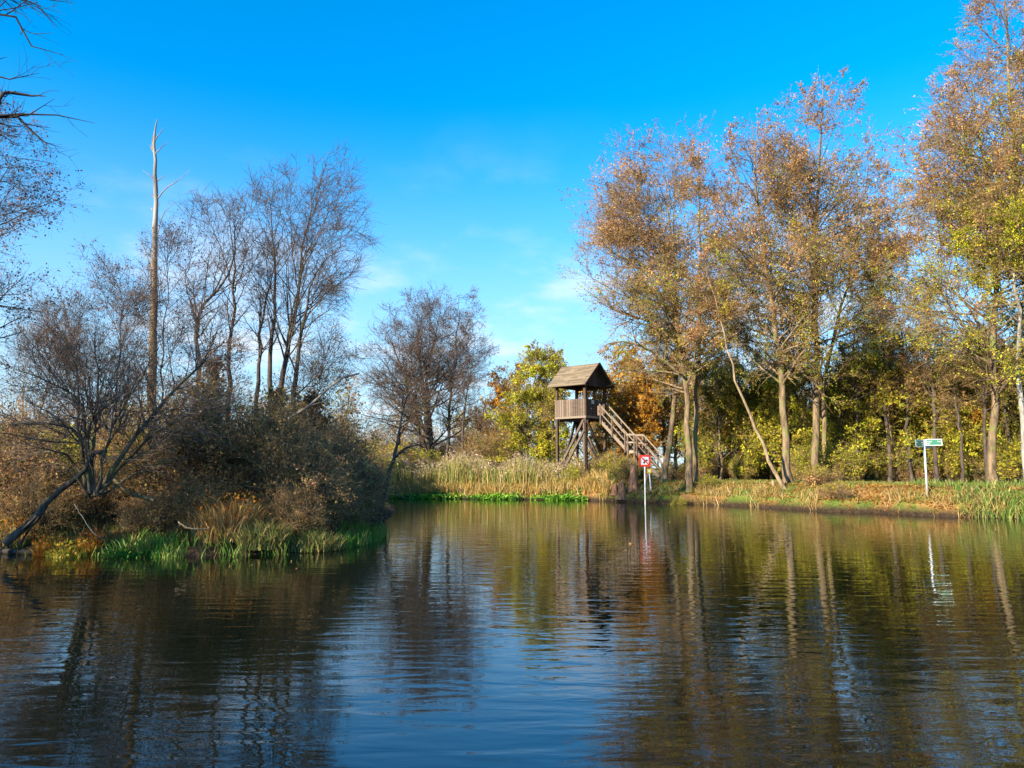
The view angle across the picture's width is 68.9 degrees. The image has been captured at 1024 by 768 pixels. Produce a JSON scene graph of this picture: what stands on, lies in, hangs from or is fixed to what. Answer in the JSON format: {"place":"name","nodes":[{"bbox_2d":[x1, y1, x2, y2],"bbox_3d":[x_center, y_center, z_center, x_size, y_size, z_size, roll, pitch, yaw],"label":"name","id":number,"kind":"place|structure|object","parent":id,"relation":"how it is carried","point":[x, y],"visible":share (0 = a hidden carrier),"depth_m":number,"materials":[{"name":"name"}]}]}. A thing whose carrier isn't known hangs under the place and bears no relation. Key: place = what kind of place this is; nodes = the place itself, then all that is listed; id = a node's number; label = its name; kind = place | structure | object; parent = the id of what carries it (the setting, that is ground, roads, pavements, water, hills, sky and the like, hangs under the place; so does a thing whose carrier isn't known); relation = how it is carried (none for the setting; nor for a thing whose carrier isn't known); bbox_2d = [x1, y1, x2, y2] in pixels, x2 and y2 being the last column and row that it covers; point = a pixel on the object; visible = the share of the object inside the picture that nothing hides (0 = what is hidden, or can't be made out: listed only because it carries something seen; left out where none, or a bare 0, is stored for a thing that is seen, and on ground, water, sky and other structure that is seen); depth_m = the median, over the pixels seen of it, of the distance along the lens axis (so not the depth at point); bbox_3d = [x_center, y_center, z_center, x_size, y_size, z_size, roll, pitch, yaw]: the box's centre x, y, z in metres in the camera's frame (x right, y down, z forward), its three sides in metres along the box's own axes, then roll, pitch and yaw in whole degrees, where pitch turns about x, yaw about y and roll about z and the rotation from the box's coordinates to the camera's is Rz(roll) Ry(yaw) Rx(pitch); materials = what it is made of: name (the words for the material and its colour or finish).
{"place":"outdoors","nodes":[
{"label":"outdoors","id":0,"kind":"place"},
{"bbox_2d":[0,498,1023,767],"bbox_3d":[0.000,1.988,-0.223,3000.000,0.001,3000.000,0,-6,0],"label":"water","id":1,"kind":"structure","parent":0,"point":[502,634],"depth_m":8.41,"materials":[{"name":"blue liquid"}]},
{"bbox_2d":[386,487,587,500],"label":"water plants","id":2,"kind":"object","parent":1,"relation":"on","point":[556,497],"visible":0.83,"depth_m":47.22,"materials":[{"name":"green plant"}]},
{"bbox_2d":[0,0,1023,467],"label":"sky","id":3,"kind":"structure","parent":0,"point":[470,120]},
{"bbox_2d":[7,468,1023,556],"bbox_3d":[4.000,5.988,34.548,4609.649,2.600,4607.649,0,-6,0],"label":"ground","id":4,"kind":"structure","parent":0,"point":[914,508],"depth_m":33.80,"materials":[{"name":"green plant"}]},
{"bbox_2d":[0,514,38,547],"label":"fern","id":5,"kind":"object","parent":4,"relation":"on","point":[5,530],"visible":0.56,"depth_m":18.07,"materials":[{"name":"brown plant"}]},
{"bbox_2d":[0,459,91,538],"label":"brown bush","id":6,"kind":"object","parent":4,"relation":"on","point":[33,504],"visible":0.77,"depth_m":18.78,"materials":[{"name":"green plant"}]},
{"bbox_2d":[0,0,92,168],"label":"overhanging tree","id":7,"kind":"object","parent":4,"relation":"on","point":[13,114],"visible":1,"depth_m":14.70,"materials":[{"name":"black plant"}]},
{"bbox_2d":[0,86,97,385],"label":"fine twigged tree","id":8,"kind":"object","parent":4,"relation":"on","point":[31,208],"visible":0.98,"depth_m":17.81,"materials":[{"name":"brown plant"}]},
{"bbox_2d":[0,388,105,522],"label":"brown bush","id":9,"kind":"object","parent":4,"relation":"on","point":[5,476],"visible":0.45,"depth_m":19.70,"materials":[{"name":"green plant"}]},
{"bbox_2d":[0,450,106,551],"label":"fallen trunk","id":10,"kind":"object","parent":4,"relation":"on","point":[28,524],"visible":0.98,"depth_m":16.84,"materials":[{"name":"wood"}]},
{"bbox_2d":[0,306,116,490],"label":"sapling","id":11,"kind":"object","parent":4,"relation":"on","point":[48,346],"visible":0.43,"depth_m":22.00,"materials":[{"name":"brown plant"}]},
{"bbox_2d":[5,274,133,470],"bbox_3d":[-14.085,0.321,23.958,3.927,8.077,3.891,0,-6,0],"label":"sapling","id":12,"kind":"object","parent":4,"relation":"on","point":[65,309],"visible":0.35,"depth_m":24.21,"materials":[{"name":"brown plant"}]},
{"bbox_2d":[42,535,99,557],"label":"fern","id":13,"kind":"object","parent":4,"relation":"on","point":[70,552],"visible":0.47,"depth_m":16.87,"materials":[{"name":"green plant"}]},
{"bbox_2d":[54,437,166,524],"bbox_3d":[-10.871,2.776,20.419,2.975,2.985,2.708,1,-6,-6],"label":"brown bush","id":14,"kind":"object","parent":4,"relation":"on","point":[104,503],"visible":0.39,"depth_m":20.00,"materials":[{"name":"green plant"}]},
{"bbox_2d":[56,236,179,505],"bbox_3d":[-12.151,-0.200,23.304,3.449,8.925,3.630,0,-6,0],"label":"sapling","id":15,"kind":"object","parent":4,"relation":"on","point":[109,272],"visible":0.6,"depth_m":23.16,"materials":[{"name":"brown wood"}]},
{"bbox_2d":[0,271,269,507],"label":"bare willow","id":16,"kind":"object","parent":4,"relation":"on","point":[88,487],"visible":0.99,"depth_m":17.51,"materials":[{"name":"brown plant"}]},
{"bbox_2d":[102,480,180,541],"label":"brown bush","id":17,"kind":"object","parent":4,"relation":"on","point":[134,520],"visible":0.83,"depth_m":18.26,"materials":[{"name":"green plant"}]},
{"bbox_2d":[86,208,222,448],"bbox_3d":[-11.088,-0.626,23.340,3.386,9.723,4.507,0,-6,0],"label":"sapling","id":18,"kind":"object","parent":4,"relation":"on","point":[157,279],"visible":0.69,"depth_m":23.73,"materials":[{"name":"brown wood"}]},
{"bbox_2d":[69,371,252,514],"bbox_3d":[-9.433,1.769,20.870,5.225,4.387,5.484,3,-7,-28],"label":"brown bush","id":19,"kind":"object","parent":4,"relation":"on","point":[123,436],"visible":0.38,"depth_m":20.01,"materials":[{"name":"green plant"}]},
{"bbox_2d":[137,119,185,477],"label":"dead tree","id":20,"kind":"object","parent":4,"relation":"on","point":[155,196],"visible":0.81,"depth_m":25.72,"materials":[{"name":"wood"}]},
{"bbox_2d":[136,464,242,538],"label":"brown bush","id":21,"kind":"object","parent":4,"relation":"on","point":[187,506],"visible":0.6,"depth_m":18.50,"materials":[{"name":"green plant"}]},
{"bbox_2d":[1,496,387,549],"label":"undergrowth","id":22,"kind":"object","parent":4,"relation":"on","point":[93,525],"visible":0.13,"depth_m":18.96,"materials":[{"name":"green plant"}]},
{"bbox_2d":[13,517,389,558],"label":"bank grass","id":23,"kind":"structure","parent":4,"relation":"on","point":[375,533],"depth_m":17.48,"materials":[{"name":"green plant"}]},
{"bbox_2d":[146,284,262,455],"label":"sapling","id":24,"kind":"object","parent":4,"relation":"on","point":[227,377],"visible":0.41,"depth_m":22.16,"materials":[{"name":"brown wood"}]},
{"bbox_2d":[168,181,274,460],"bbox_3d":[-10.631,-1.490,27.341,4.311,12.433,3.809,0,-6,0],"label":"bare alder","id":25,"kind":"object","parent":4,"relation":"on","point":[230,267],"visible":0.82,"depth_m":27.43,"materials":[{"name":"brown plant"}]},
{"bbox_2d":[174,489,270,543],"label":"grass tussock","id":26,"kind":"object","parent":4,"relation":"on","point":[222,517],"depth_m":17.88,"materials":[{"name":"brown plant"}]},
{"bbox_2d":[167,181,288,440],"bbox_3d":[-11.020,-1.776,28.374,4.613,13.207,3.192,-4,-8,34],"label":"bare alder","id":27,"kind":"object","parent":4,"relation":"on","point":[241,229],"visible":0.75,"depth_m":28.57,"materials":[{"name":"brown plant"}]},
{"bbox_2d":[134,350,333,515],"bbox_3d":[-7.815,1.744,21.051,5.416,5.970,5.951,2,-7,-16],"label":"brown bush","id":28,"kind":"object","parent":4,"relation":"on","point":[255,447],"visible":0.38,"depth_m":20.12,"materials":[{"name":"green plant"}]},
{"bbox_2d":[225,516,296,550],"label":"grass tussock","id":29,"kind":"object","parent":4,"relation":"on","point":[259,537],"depth_m":17.37,"materials":[{"name":"green plant"}]},
{"bbox_2d":[230,219,293,425],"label":"bare alder","id":30,"kind":"object","parent":4,"relation":"on","point":[260,316],"visible":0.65,"depth_m":29.21,"materials":[{"name":"brown plant"}]},
{"bbox_2d":[164,380,366,523],"bbox_3d":[-6.854,1.986,20.938,5.210,4.167,4.964,0,-6,4],"label":"brown bush","id":31,"kind":"object","parent":4,"relation":"on","point":[253,455],"visible":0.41,"depth_m":20.05,"materials":[{"name":"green plant"}]},
{"bbox_2d":[227,151,329,394],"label":"bare alder","id":32,"kind":"object","parent":4,"relation":"on","point":[269,370],"visible":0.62,"depth_m":30.04,"materials":[{"name":"brown plant"}]},
{"bbox_2d":[226,419,368,532],"bbox_3d":[-5.717,2.648,20.116,3.819,3.322,3.602,-4,-8,34],"label":"brown bush","id":33,"kind":"object","parent":4,"relation":"on","point":[326,483],"visible":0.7,"depth_m":19.58,"materials":[{"name":"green plant"}]},
{"bbox_2d":[259,478,335,537],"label":"brown bush","id":34,"kind":"object","parent":4,"relation":"on","point":[297,516],"visible":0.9,"depth_m":18.53,"materials":[{"name":"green plant"}]},
{"bbox_2d":[238,136,374,405],"bbox_3d":[-8.047,-2.465,28.753,4.996,14.709,5.387,0,-6,0],"label":"bare alder","id":35,"kind":"object","parent":4,"relation":"on","point":[296,298],"visible":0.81,"depth_m":28.91,"materials":[{"name":"brown plant"}]},
{"bbox_2d":[231,366,389,482],"bbox_3d":[-7.380,2.351,24.996,5.416,5.970,5.951,-6,-9,43],"label":"brown bush","id":36,"kind":"object","parent":4,"relation":"on","point":[332,425],"visible":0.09,"depth_m":24.68,"materials":[{"name":"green plant"}]},
{"bbox_2d":[233,403,390,512],"bbox_3d":[-6.474,2.618,22.888,4.503,4.153,4.774,-4,-8,33],"label":"brown bush","id":37,"kind":"object","parent":4,"relation":"on","point":[337,431],"visible":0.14,"depth_m":22.75,"materials":[{"name":"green plant"}]},
{"bbox_2d":[259,307,370,464],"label":"sapling","id":38,"kind":"object","parent":4,"relation":"on","point":[319,374],"visible":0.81,"depth_m":23.93,"materials":[{"name":"brown plant"}]},
{"bbox_2d":[246,189,385,413],"bbox_3d":[-6.997,-1.570,27.704,4.651,12.714,5.747,-2,-7,18],"label":"bare alder","id":39,"kind":"object","parent":4,"relation":"on","point":[328,288],"visible":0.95,"depth_m":27.73,"materials":[{"name":"brown plant"}]},
{"bbox_2d":[289,528,349,552],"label":"grass tussock","id":40,"kind":"object","parent":4,"relation":"on","point":[324,540],"depth_m":17.91,"materials":[{"name":"green plant"}]},
{"bbox_2d":[282,386,394,510],"bbox_3d":[-7.330,2.854,28.646,5.951,5.970,5.416,-3,-7,25],"label":"brown bush","id":41,"kind":"object","parent":4,"relation":"on","point":[376,443],"visible":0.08,"depth_m":29.08,"materials":[{"name":"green plant"}]},
{"bbox_2d":[320,468,384,529],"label":"brown bush","id":42,"kind":"object","parent":4,"relation":"on","point":[351,516],"visible":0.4,"depth_m":21.61,"materials":[{"name":"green plant"}]},
{"bbox_2d":[319,415,404,523],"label":"brown bush","id":43,"kind":"object","parent":4,"relation":"on","point":[367,492],"visible":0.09,"depth_m":25.52,"materials":[{"name":"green plant"}]},
{"bbox_2d":[376,435,428,479],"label":"yellow bush","id":44,"kind":"object","parent":4,"relation":"on","point":[413,456],"visible":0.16,"depth_m":53.12,"materials":[{"name":"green plant"}]},
{"bbox_2d":[371,376,437,512],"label":"leaning tree","id":45,"kind":"object","parent":4,"relation":"on","point":[397,442],"visible":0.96,"depth_m":30.85,"materials":[{"name":"brown plant"}]},
{"bbox_2d":[340,280,492,462],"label":"round alder tree","id":46,"kind":"object","parent":4,"relation":"on","point":[410,382],"visible":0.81,"depth_m":59.51,"materials":[{"name":"brown plant"}]},
{"bbox_2d":[0,348,901,469],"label":"wood","id":47,"kind":"object","parent":4,"relation":"on","point":[353,399],"visible":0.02,"depth_m":92.65,"materials":[{"name":"brown plant"}]},
{"bbox_2d":[407,282,500,459],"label":"slim alder tree","id":48,"kind":"object","parent":4,"relation":"on","point":[451,395],"visible":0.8,"depth_m":59.00,"materials":[{"name":"brown plant"}]},
{"bbox_2d":[439,316,502,452],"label":"slim alder tree","id":49,"kind":"object","parent":4,"relation":"on","point":[466,387],"visible":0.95,"depth_m":58.13,"materials":[{"name":"brown plant"}]},
{"bbox_2d":[448,427,513,468],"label":"russet bush","id":50,"kind":"object","parent":4,"relation":"on","point":[471,445],"visible":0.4,"depth_m":55.76,"materials":[{"name":"brown plant"}]},
{"bbox_2d":[379,448,583,491],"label":"reeds","id":51,"kind":"object","parent":4,"relation":"on","point":[459,468],"visible":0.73,"depth_m":49.90,"materials":[{"name":"beige plant"}]},
{"bbox_2d":[387,468,614,498],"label":"sedge","id":52,"kind":"object","parent":4,"relation":"on","point":[511,489],"visible":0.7,"depth_m":47.88,"materials":[{"name":"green plant"}]},
{"bbox_2d":[466,359,536,453],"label":"orange oak","id":53,"kind":"object","parent":4,"relation":"on","point":[503,386],"visible":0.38,"depth_m":59.75,"materials":[{"name":"orange plant"}]},
{"bbox_2d":[474,339,569,466],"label":"yellow tree","id":54,"kind":"object","parent":4,"relation":"on","point":[518,423],"visible":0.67,"depth_m":55.66,"materials":[{"name":"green plant"}]},
{"bbox_2d":[524,348,581,469],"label":"yellow tree","id":55,"kind":"object","parent":4,"relation":"on","point":[544,407],"visible":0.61,"depth_m":54.69,"materials":[{"name":"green plant"}]},
{"bbox_2d":[548,362,670,479],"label":"lookout tower","id":56,"kind":"structure","parent":4,"relation":"on","point":[576,411],"depth_m":49.77,"materials":[{"name":"brown wood"}]},
{"bbox_2d":[605,453,643,482],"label":"green bush","id":57,"kind":"object","parent":4,"relation":"on","point":[622,471],"visible":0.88,"depth_m":45.77,"materials":[{"name":"green plant"}]},
{"bbox_2d":[578,336,677,473],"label":"orange maple","id":58,"kind":"object","parent":4,"relation":"on","point":[641,397],"visible":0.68,"depth_m":53.19,"materials":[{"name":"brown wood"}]},
{"bbox_2d":[594,146,711,482],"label":"alder tree","id":59,"kind":"object","parent":4,"relation":"on","point":[664,471],"visible":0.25,"depth_m":45.11,"materials":[{"name":"brown plant"}]},
{"bbox_2d":[550,111,765,491],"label":"alder tree","id":60,"kind":"object","parent":4,"relation":"on","point":[642,277],"visible":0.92,"depth_m":42.58,"materials":[{"name":"brown plant"}]},
{"bbox_2d":[632,336,716,468],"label":"tree","id":61,"kind":"object","parent":4,"relation":"on","point":[679,418],"visible":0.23,"depth_m":55.67,"materials":[{"name":"orange plant"}]},
{"bbox_2d":[645,132,770,481],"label":"alder tree","id":62,"kind":"object","parent":4,"relation":"on","point":[698,379],"visible":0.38,"depth_m":44.08,"materials":[{"name":"brown plant"}]},
{"bbox_2d":[674,363,753,479],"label":"understory tree","id":63,"kind":"object","parent":4,"relation":"on","point":[718,404],"visible":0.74,"depth_m":48.05,"materials":[{"name":"green plant"}]},
{"bbox_2d":[672,242,786,488],"bbox_3d":[11.135,-0.947,39.299,4.460,13.286,4.297,4,-8,-35],"label":"leaning tree","id":64,"kind":"object","parent":4,"relation":"on","point":[723,312],"visible":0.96,"depth_m":39.22,"materials":[{"name":"brown plant"}]},
{"bbox_2d":[706,362,772,460],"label":"understory tree","id":65,"kind":"object","parent":4,"relation":"on","point":[739,412],"visible":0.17,"depth_m":49.59,"materials":[{"name":"green plant"}]},
{"bbox_2d":[726,452,757,479],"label":"yellow bush","id":66,"kind":"object","parent":4,"relation":"on","point":[738,470],"visible":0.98,"depth_m":46.35,"materials":[{"name":"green plant"}]},
{"bbox_2d":[660,105,886,483],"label":"alder tree","id":67,"kind":"object","parent":4,"relation":"on","point":[779,371],"visible":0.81,"depth_m":40.02,"materials":[{"name":"brown plant"}]},
{"bbox_2d":[732,364,821,479],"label":"understory tree","id":68,"kind":"object","parent":4,"relation":"on","point":[759,410],"visible":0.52,"depth_m":47.00,"materials":[{"name":"green plant"}]},
{"bbox_2d":[744,336,849,472],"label":"understory tree","id":69,"kind":"object","parent":4,"relation":"on","point":[795,399],"visible":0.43,"depth_m":45.53,"materials":[{"name":"green plant"}]},
{"bbox_2d":[778,443,820,480],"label":"yellow bush","id":70,"kind":"object","parent":4,"relation":"on","point":[798,461],"visible":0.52,"depth_m":43.44,"materials":[{"name":"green plant"}]},
{"bbox_2d":[580,480,1023,517],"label":"fallen leaves","id":71,"kind":"object","parent":4,"relation":"on","point":[869,493],"visible":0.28,"depth_m":34.64,"materials":[{"name":"orange plant"}]},
{"bbox_2d":[583,478,1023,503],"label":"bank turf","id":72,"kind":"structure","parent":4,"relation":"on","point":[882,482],"depth_m":37.83,"materials":[{"name":"green plant"}]},
{"bbox_2d":[595,477,1022,517],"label":"bank sedge","id":73,"kind":"object","parent":4,"relation":"on","point":[703,489],"visible":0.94,"depth_m":35.31,"materials":[{"name":"green plant"}]},
{"bbox_2d":[693,65,930,472],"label":"alder tree","id":74,"kind":"object","parent":4,"relation":"on","point":[816,210],"visible":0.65,"depth_m":41.23,"materials":[{"name":"brown plant"}]},
{"bbox_2d":[793,460,843,486],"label":"bramble bush","id":75,"kind":"object","parent":4,"relation":"on","point":[820,477],"visible":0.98,"depth_m":37.21,"materials":[{"name":"brown plant"}]},
{"bbox_2d":[811,478,855,499],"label":"bramble bush","id":76,"kind":"object","parent":4,"relation":"on","point":[825,492],"visible":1,"depth_m":34.40,"materials":[{"name":"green plant"}]},
{"bbox_2d":[804,437,869,480],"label":"yellow bush","id":77,"kind":"object","parent":4,"relation":"on","point":[836,459],"visible":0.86,"depth_m":42.25,"materials":[{"name":"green plant"}]},
{"bbox_2d":[790,364,884,479],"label":"understory tree","id":78,"kind":"object","parent":4,"relation":"on","point":[830,424],"visible":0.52,"depth_m":44.40,"materials":[{"name":"green plant"}]},
{"bbox_2d":[780,154,929,480],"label":"alder tree","id":79,"kind":"object","parent":4,"relation":"on","point":[866,362],"visible":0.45,"depth_m":42.83,"materials":[{"name":"brown plant"}]},
{"bbox_2d":[821,313,897,480],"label":"thin trunk tree","id":80,"kind":"object","parent":4,"relation":"on","point":[853,383],"visible":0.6,"depth_m":43.92,"materials":[{"name":"brown plant"}]},
{"bbox_2d":[850,306,917,481],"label":"thin trunk tree","id":81,"kind":"object","parent":4,"relation":"on","point":[890,469],"visible":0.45,"depth_m":43.53,"materials":[{"name":"brown plant"}]},
{"bbox_2d":[860,438,907,481],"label":"yellow bush","id":82,"kind":"object","parent":4,"relation":"on","point":[879,471],"visible":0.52,"depth_m":44.18,"materials":[{"name":"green plant"}]},
{"bbox_2d":[836,356,943,481],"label":"understory tree","id":83,"kind":"object","parent":4,"relation":"on","point":[869,421],"visible":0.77,"depth_m":43.63,"materials":[{"name":"green plant"}]},
{"bbox_2d":[880,316,934,481],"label":"thin trunk tree","id":84,"kind":"object","parent":4,"relation":"on","point":[910,471],"visible":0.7,"depth_m":42.80,"materials":[{"name":"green plant"}]},
{"bbox_2d":[838,239,977,460],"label":"alder tree","id":85,"kind":"object","parent":4,"relation":"on","point":[922,277],"visible":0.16,"depth_m":48.49,"materials":[{"name":"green plant"}]},
{"bbox_2d":[881,456,943,481],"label":"bramble bush","id":86,"kind":"object","parent":4,"relation":"on","point":[918,471],"visible":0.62,"depth_m":43.05,"materials":[{"name":"brown plant"}]},
{"bbox_2d":[891,290,968,481],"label":"thin trunk tree","id":87,"kind":"object","parent":4,"relation":"on","point":[935,456],"visible":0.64,"depth_m":42.10,"materials":[{"name":"green plant"}]},
{"bbox_2d":[854,39,1023,483],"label":"alder tree","id":88,"kind":"object","parent":4,"relation":"on","point":[996,391],"visible":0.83,"depth_m":35.76,"materials":[{"name":"brown plant"}]},
{"bbox_2d":[894,361,988,478],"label":"understory tree","id":89,"kind":"object","parent":4,"relation":"on","point":[954,435],"visible":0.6,"depth_m":42.34,"materials":[{"name":"green plant"}]},
{"bbox_2d":[862,0,1023,332],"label":"alder tree","id":90,"kind":"object","parent":4,"relation":"on","point":[978,9],"visible":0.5,"depth_m":37.16,"materials":[{"name":"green plant"}]},
{"bbox_2d":[918,443,977,481],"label":"yellow bush","id":91,"kind":"object","parent":4,"relation":"on","point":[945,470],"visible":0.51,"depth_m":42.45,"materials":[{"name":"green plant"}]},
{"bbox_2d":[931,344,977,481],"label":"thin trunk tree","id":92,"kind":"object","parent":4,"relation":"on","point":[959,399],"visible":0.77,"depth_m":41.02,"materials":[{"name":"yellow plant"}]},
{"bbox_2d":[903,478,1023,518],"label":"green sedge","id":93,"kind":"object","parent":4,"relation":"on","point":[1008,510],"visible":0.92,"depth_m":30.45,"materials":[{"name":"green plant"}]},
{"bbox_2d":[924,362,1009,481],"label":"understory tree","id":94,"kind":"object","parent":4,"relation":"on","point":[980,414],"visible":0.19,"depth_m":42.45,"materials":[{"name":"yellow plant"}]},
{"bbox_2d":[945,155,1023,480],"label":"birch tree","id":95,"kind":"object","parent":4,"relation":"on","point":[1013,226],"visible":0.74,"depth_m":34.61,"materials":[{"name":"yellow plant"}]},
{"bbox_2d":[948,301,1023,480],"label":"thin trunk tree","id":96,"kind":"object","parent":4,"relation":"on","point":[982,385],"visible":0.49,"depth_m":40.01,"materials":[{"name":"green plant"}]},
{"bbox_2d":[955,445,1019,482],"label":"green bush","id":97,"kind":"object","parent":4,"relation":"on","point":[979,475],"visible":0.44,"depth_m":41.55,"materials":[{"name":"green plant"}]},
{"bbox_2d":[969,330,1023,481],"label":"thin trunk tree","id":98,"kind":"object","parent":4,"relation":"on","point":[1005,412],"visible":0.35,"depth_m":41.10,"materials":[{"name":"yellow plant"}]},
{"bbox_2d":[970,346,1023,465],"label":"understory tree","id":99,"kind":"object","parent":4,"relation":"on","point":[1000,426],"visible":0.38,"depth_m":41.21,"materials":[{"name":"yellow plant"}]},
{"bbox_2d":[977,431,1022,482],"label":"yellow bush","id":100,"kind":"object","parent":4,"relation":"on","point":[1012,469],"visible":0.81,"depth_m":40.15,"materials":[{"name":"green plant"}]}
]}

